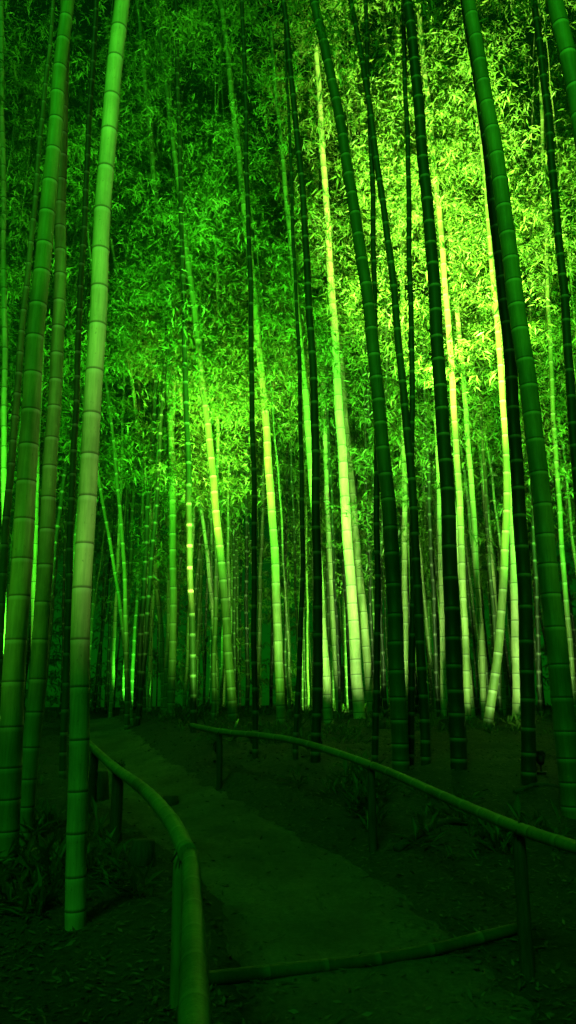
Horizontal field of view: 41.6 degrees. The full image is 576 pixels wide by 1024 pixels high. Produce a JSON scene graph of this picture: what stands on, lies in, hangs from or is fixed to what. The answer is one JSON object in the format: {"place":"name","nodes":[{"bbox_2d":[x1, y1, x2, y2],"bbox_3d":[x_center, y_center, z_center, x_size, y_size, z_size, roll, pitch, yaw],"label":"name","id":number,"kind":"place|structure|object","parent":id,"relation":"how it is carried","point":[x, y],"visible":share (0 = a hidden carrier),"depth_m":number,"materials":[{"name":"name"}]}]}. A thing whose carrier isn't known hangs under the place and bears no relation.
{"place":"outdoors","nodes":[
{"label":"outdoors","id":0,"kind":"place"},
{"bbox_2d":[0,705,575,1023],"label":"ground","id":1,"kind":"structure","parent":0,"point":[133,1011],"depth_m":5.48,"materials":[{"name":"soil"}]},
{"bbox_2d":[0,0,7,651],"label":"bamboo","id":2,"kind":"object","parent":1,"relation":"on","point":[4,337],"visible":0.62,"depth_m":13.41,"materials":[{"name":"green plant"}]},
{"bbox_2d":[0,0,54,704],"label":"bamboo","id":3,"kind":"object","parent":1,"relation":"on","point":[4,545],"visible":0.99,"depth_m":10.83,"materials":[{"name":"green plant"}]},
{"bbox_2d":[0,0,74,873],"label":"bamboo","id":4,"kind":"object","parent":1,"relation":"on","point":[13,680],"visible":0.94,"depth_m":6.51,"materials":[{"name":"green plant"}]},
{"bbox_2d":[31,335,44,644],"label":"bamboo","id":5,"kind":"object","parent":1,"relation":"on","point":[34,575],"visible":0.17,"depth_m":16.36,"materials":[{"name":"green plant"}]},
{"bbox_2d":[19,0,69,845],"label":"bamboo","id":6,"kind":"object","parent":1,"relation":"on","point":[33,723],"visible":0.76,"depth_m":7.36,"materials":[{"name":"green plant"}]},
{"bbox_2d":[59,0,98,778],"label":"bamboo","id":7,"kind":"object","parent":1,"relation":"on","point":[67,625],"visible":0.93,"depth_m":11.18,"materials":[{"name":"green plant"}]},
{"bbox_2d":[40,171,133,725],"bbox_3d":[-4.918,-2.101,18.139,3.248,14.158,0.091,0,-15,0],"label":"bamboo","id":8,"kind":"object","parent":1,"relation":"on","point":[111,553],"visible":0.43,"depth_m":17.33,"materials":[{"name":"green plant"}]},
{"bbox_2d":[88,771,108,801],"bbox_3d":[-2.201,3.176,8.677,0.350,0.404,0.341,0,-15,0],"label":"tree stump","id":9,"kind":"object","parent":1,"relation":"on","point":[103,787],"visible":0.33,"depth_m":8.60,"materials":[{"name":"brown wood"}]},
{"bbox_2d":[72,108,129,729],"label":"bamboo","id":10,"kind":"object","parent":1,"relation":"on","point":[126,667],"visible":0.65,"depth_m":16.67,"materials":[{"name":"green plant"}]},
{"bbox_2d":[110,223,164,709],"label":"bamboo","id":11,"kind":"object","parent":1,"relation":"on","point":[161,632],"visible":0.48,"depth_m":19.19,"materials":[{"name":"green plant"}]},
{"bbox_2d":[128,838,155,866],"bbox_3d":[-1.119,2.658,5.814,0.250,0.274,0.244,0,-15,0],"label":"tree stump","id":12,"kind":"object","parent":1,"relation":"on","point":[142,852],"visible":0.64,"depth_m":5.75,"materials":[{"name":"brown wood"}]},
{"bbox_2d":[88,741,211,1023],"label":"bamboo fence","id":13,"kind":"object","parent":1,"relation":"on","point":[189,995],"visible":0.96,"depth_m":3.47,"materials":[{"name":"green wood"}]},
{"bbox_2d":[135,0,176,719],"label":"bamboo","id":14,"kind":"object","parent":1,"relation":"on","point":[173,611],"visible":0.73,"depth_m":17.66,"materials":[{"name":"green plant"}]},
{"bbox_2d":[162,795,178,805],"bbox_3d":[-1.290,3.203,8.256,0.250,0.224,0.244,0,-15,0],"label":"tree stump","id":15,"kind":"object","parent":1,"relation":"on","point":[171,800],"visible":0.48,"depth_m":8.20,"materials":[{"name":"brown wood"}]},
{"bbox_2d":[139,174,218,714],"bbox_3d":[-2.935,-2.341,19.753,2.630,15.138,0.117,0,-15,0],"label":"bamboo","id":16,"kind":"object","parent":1,"relation":"on","point":[211,599],"visible":0.35,"depth_m":18.72,"materials":[{"name":"green plant"}]},
{"bbox_2d":[174,0,196,732],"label":"bamboo","id":17,"kind":"object","parent":1,"relation":"on","point":[192,652],"visible":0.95,"depth_m":13.82,"materials":[{"name":"green plant"}]},
{"bbox_2d":[153,0,237,721],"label":"bamboo","id":18,"kind":"object","parent":1,"relation":"on","point":[228,658],"visible":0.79,"depth_m":16.15,"materials":[{"name":"green plant"}]},
{"bbox_2d":[240,0,258,758],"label":"bamboo","id":19,"kind":"object","parent":1,"relation":"on","point":[255,709],"visible":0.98,"depth_m":10.46,"materials":[{"name":"green plant"}]},
{"bbox_2d":[219,0,285,723],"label":"bamboo","id":20,"kind":"object","parent":1,"relation":"on","point":[277,635],"visible":0.77,"depth_m":16.74,"materials":[{"name":"green plant"}]},
{"bbox_2d":[0,0,575,930],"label":"bamboo","id":21,"kind":"object","parent":1,"relation":"on","point":[456,156],"depth_m":19.52,"materials":[{"name":"green plant"}]},
{"bbox_2d":[0,0,575,732],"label":"bamboo grove","id":22,"kind":"object","parent":1,"relation":"on","point":[142,696],"visible":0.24,"depth_m":21.17,"materials":[{"name":"green plant"}]},
{"bbox_2d":[0,700,575,919],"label":"undergrowth","id":23,"kind":"object","parent":1,"relation":"on","point":[51,857],"visible":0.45,"depth_m":6.62,"materials":[{"name":"green plant"}]},
{"bbox_2d":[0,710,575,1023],"bbox_3d":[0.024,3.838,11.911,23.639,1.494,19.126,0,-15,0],"label":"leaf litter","id":24,"kind":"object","parent":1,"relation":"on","point":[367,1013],"visible":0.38,"depth_m":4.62,"materials":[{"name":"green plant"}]},
{"bbox_2d":[284,30,304,758],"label":"bamboo","id":25,"kind":"object","parent":1,"relation":"on","point":[301,615],"visible":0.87,"depth_m":10.40,"materials":[{"name":"green plant"}]},
{"bbox_2d":[269,27,332,723],"bbox_3d":[0.208,-3.959,16.974,1.376,17.136,0.195,0,-15,0],"label":"bamboo","id":26,"kind":"object","parent":1,"relation":"on","point":[327,704],"visible":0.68,"depth_m":16.44,"materials":[{"name":"green plant"}]},
{"bbox_2d":[67,717,534,1023],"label":"footpath","id":27,"kind":"structure","parent":1,"relation":"on","point":[292,866],"depth_m":4.71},
{"bbox_2d":[208,922,517,985],"bbox_3d":[0.397,2.335,4.017,2.029,0.156,0.088,5,-16,-18],"label":"bamboo pole","id":28,"kind":"object","parent":27,"relation":"on","point":[246,974],"visible":0.88,"depth_m":3.97,"materials":[{"name":"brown wood"}]},
{"bbox_2d":[281,0,322,762],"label":"bamboo","id":29,"kind":"object","parent":1,"relation":"on","point":[315,755],"visible":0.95,"depth_m":10.24,"materials":[{"name":"green plant"}]},
{"bbox_2d":[315,133,341,715],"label":"bamboo","id":30,"kind":"object","parent":1,"relation":"on","point":[330,569],"visible":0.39,"depth_m":19.88,"materials":[{"name":"green plant"}]},
{"bbox_2d":[313,23,365,718],"bbox_3d":[1.106,-5.518,18.524,1.068,20.671,0.267,0,-15,0],"label":"bamboo","id":31,"kind":"object","parent":1,"relation":"on","point":[358,700],"visible":0.88,"depth_m":17.24,"materials":[{"name":"green plant"}]},
{"bbox_2d":[313,54,372,716],"bbox_3d":[1.424,-4.375,20.291,1.356,19.348,0.220,0,-15,0],"label":"bamboo","id":32,"kind":"object","parent":1,"relation":"on","point":[366,655],"visible":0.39,"depth_m":18.65,"materials":[{"name":"green plant"}]},
{"bbox_2d":[309,0,409,771],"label":"bamboo","id":33,"kind":"object","parent":1,"relation":"on","point":[400,759],"visible":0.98,"depth_m":9.87,"materials":[{"name":"green plant"}]},
{"bbox_2d":[363,0,380,762],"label":"bamboo","id":34,"kind":"object","parent":1,"relation":"on","point":[377,638],"visible":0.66,"depth_m":10.06,"materials":[{"name":"green plant"}]},
{"bbox_2d":[189,723,575,979],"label":"bamboo fence","id":35,"kind":"object","parent":1,"relation":"on","point":[519,830],"visible":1,"depth_m":4.47,"materials":[{"name":"green wood"}]},
{"bbox_2d":[348,0,430,764],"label":"bamboo","id":36,"kind":"object","parent":1,"relation":"on","point":[425,738],"visible":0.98,"depth_m":10.13,"materials":[{"name":"green plant"}]},
{"bbox_2d":[396,3,408,717],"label":"bamboo","id":37,"kind":"object","parent":1,"relation":"on","point":[404,570],"visible":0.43,"depth_m":18.45,"materials":[{"name":"green plant"}]},
{"bbox_2d":[401,4,414,765],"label":"bamboo","id":38,"kind":"object","parent":1,"relation":"on","point":[411,696],"visible":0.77,"depth_m":10.59,"materials":[{"name":"green plant"}]},
{"bbox_2d":[402,0,467,770],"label":"bamboo","id":39,"kind":"object","parent":1,"relation":"on","point":[457,722],"visible":0.97,"depth_m":9.70,"materials":[{"name":"green plant"}]},
{"bbox_2d":[425,107,446,715],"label":"bamboo","id":40,"kind":"object","parent":1,"relation":"on","point":[442,661],"visible":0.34,"depth_m":18.51,"materials":[{"name":"green plant"}]},
{"bbox_2d":[393,817,485,851],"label":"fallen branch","id":41,"kind":"object","parent":1,"relation":"on","point":[398,847],"visible":0.62,"depth_m":6.39,"materials":[{"name":"brown wood"}]},
{"bbox_2d":[437,719,448,730],"bbox_3d":[2.724,3.773,13.277,0.250,0.304,0.244,0,-15,0],"label":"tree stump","id":42,"kind":"object","parent":1,"relation":"on","point":[440,724],"visible":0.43,"depth_m":13.22,"materials":[{"name":"brown wood"}]},
{"bbox_2d":[416,3,470,721],"bbox_3d":[3.470,-5.719,17.646,0.543,20.731,0.155,0,-15,0],"label":"bamboo","id":43,"kind":"object","parent":1,"relation":"on","point":[462,580],"visible":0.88,"depth_m":16.56,"materials":[{"name":"green plant"}]},
{"bbox_2d":[427,9,486,717],"bbox_3d":[4.247,-4.918,19.400,0.491,19.990,0.147,0,-15,0],"label":"bamboo","id":44,"kind":"object","parent":1,"relation":"on","point":[483,697],"visible":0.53,"depth_m":18.04,"materials":[{"name":"green plant"}]},
{"bbox_2d":[437,72,506,715],"bbox_3d":[5.017,-4.391,21.329,0.831,19.876,0.164,0,-15,0],"label":"bamboo","id":45,"kind":"object","parent":1,"relation":"on","point":[495,594],"visible":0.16,"depth_m":19.86,"materials":[{"name":"green plant"}]},
{"bbox_2d":[477,116,510,726],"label":"bamboo","id":46,"kind":"object","parent":1,"relation":"on","point":[488,718],"visible":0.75,"depth_m":14.62,"materials":[{"name":"green plant"}]},
{"bbox_2d":[460,0,536,784],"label":"bamboo","id":47,"kind":"object","parent":1,"relation":"on","point":[527,687],"visible":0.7,"depth_m":8.86,"materials":[{"name":"green plant"}]},
{"bbox_2d":[493,257,520,719],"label":"bamboo","id":48,"kind":"object","parent":1,"relation":"on","point":[516,710],"visible":0.2,"depth_m":16.04,"materials":[{"name":"green plant"}]},
{"bbox_2d":[462,0,575,818],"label":"bamboo","id":49,"kind":"object","parent":1,"relation":"on","point":[562,703],"visible":0.98,"depth_m":7.96,"materials":[{"name":"green plant"}]},
{"bbox_2d":[513,782,558,793],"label":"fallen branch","id":50,"kind":"object","parent":1,"relation":"on","point":[524,788],"visible":0.74,"depth_m":7.95,"materials":[{"name":"brown wood"}]},
{"bbox_2d":[536,749,546,773],"bbox_3d":[2.851,2.863,8.554,0.138,0.356,0.165,0,-15,0],"label":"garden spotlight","id":51,"kind":"object","parent":1,"relation":"on","point":[540,756],"visible":0.77,"depth_m":8.53,"materials":[{"name":"metal"}]},
{"bbox_2d":[531,0,575,537],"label":"bamboo","id":52,"kind":"object","parent":1,"relation":"on","point":[566,330],"visible":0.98,"depth_m":10.74,"materials":[{"name":"green plant"}]},
{"bbox_2d":[538,0,575,717],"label":"bamboo","id":53,"kind":"object","parent":1,"relation":"on","point":[561,538],"visible":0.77,"depth_m":16.88,"materials":[{"name":"green plant"}]},
{"bbox_2d":[545,0,575,149],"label":"bamboo","id":54,"kind":"object","parent":1,"relation":"on","point":[562,33],"visible":1,"depth_m":6.84,"materials":[{"name":"green plant"}]},
{"bbox_2d":[0,0,575,706],"label":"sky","id":55,"kind":"structure","parent":0,"point":[265,637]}
]}

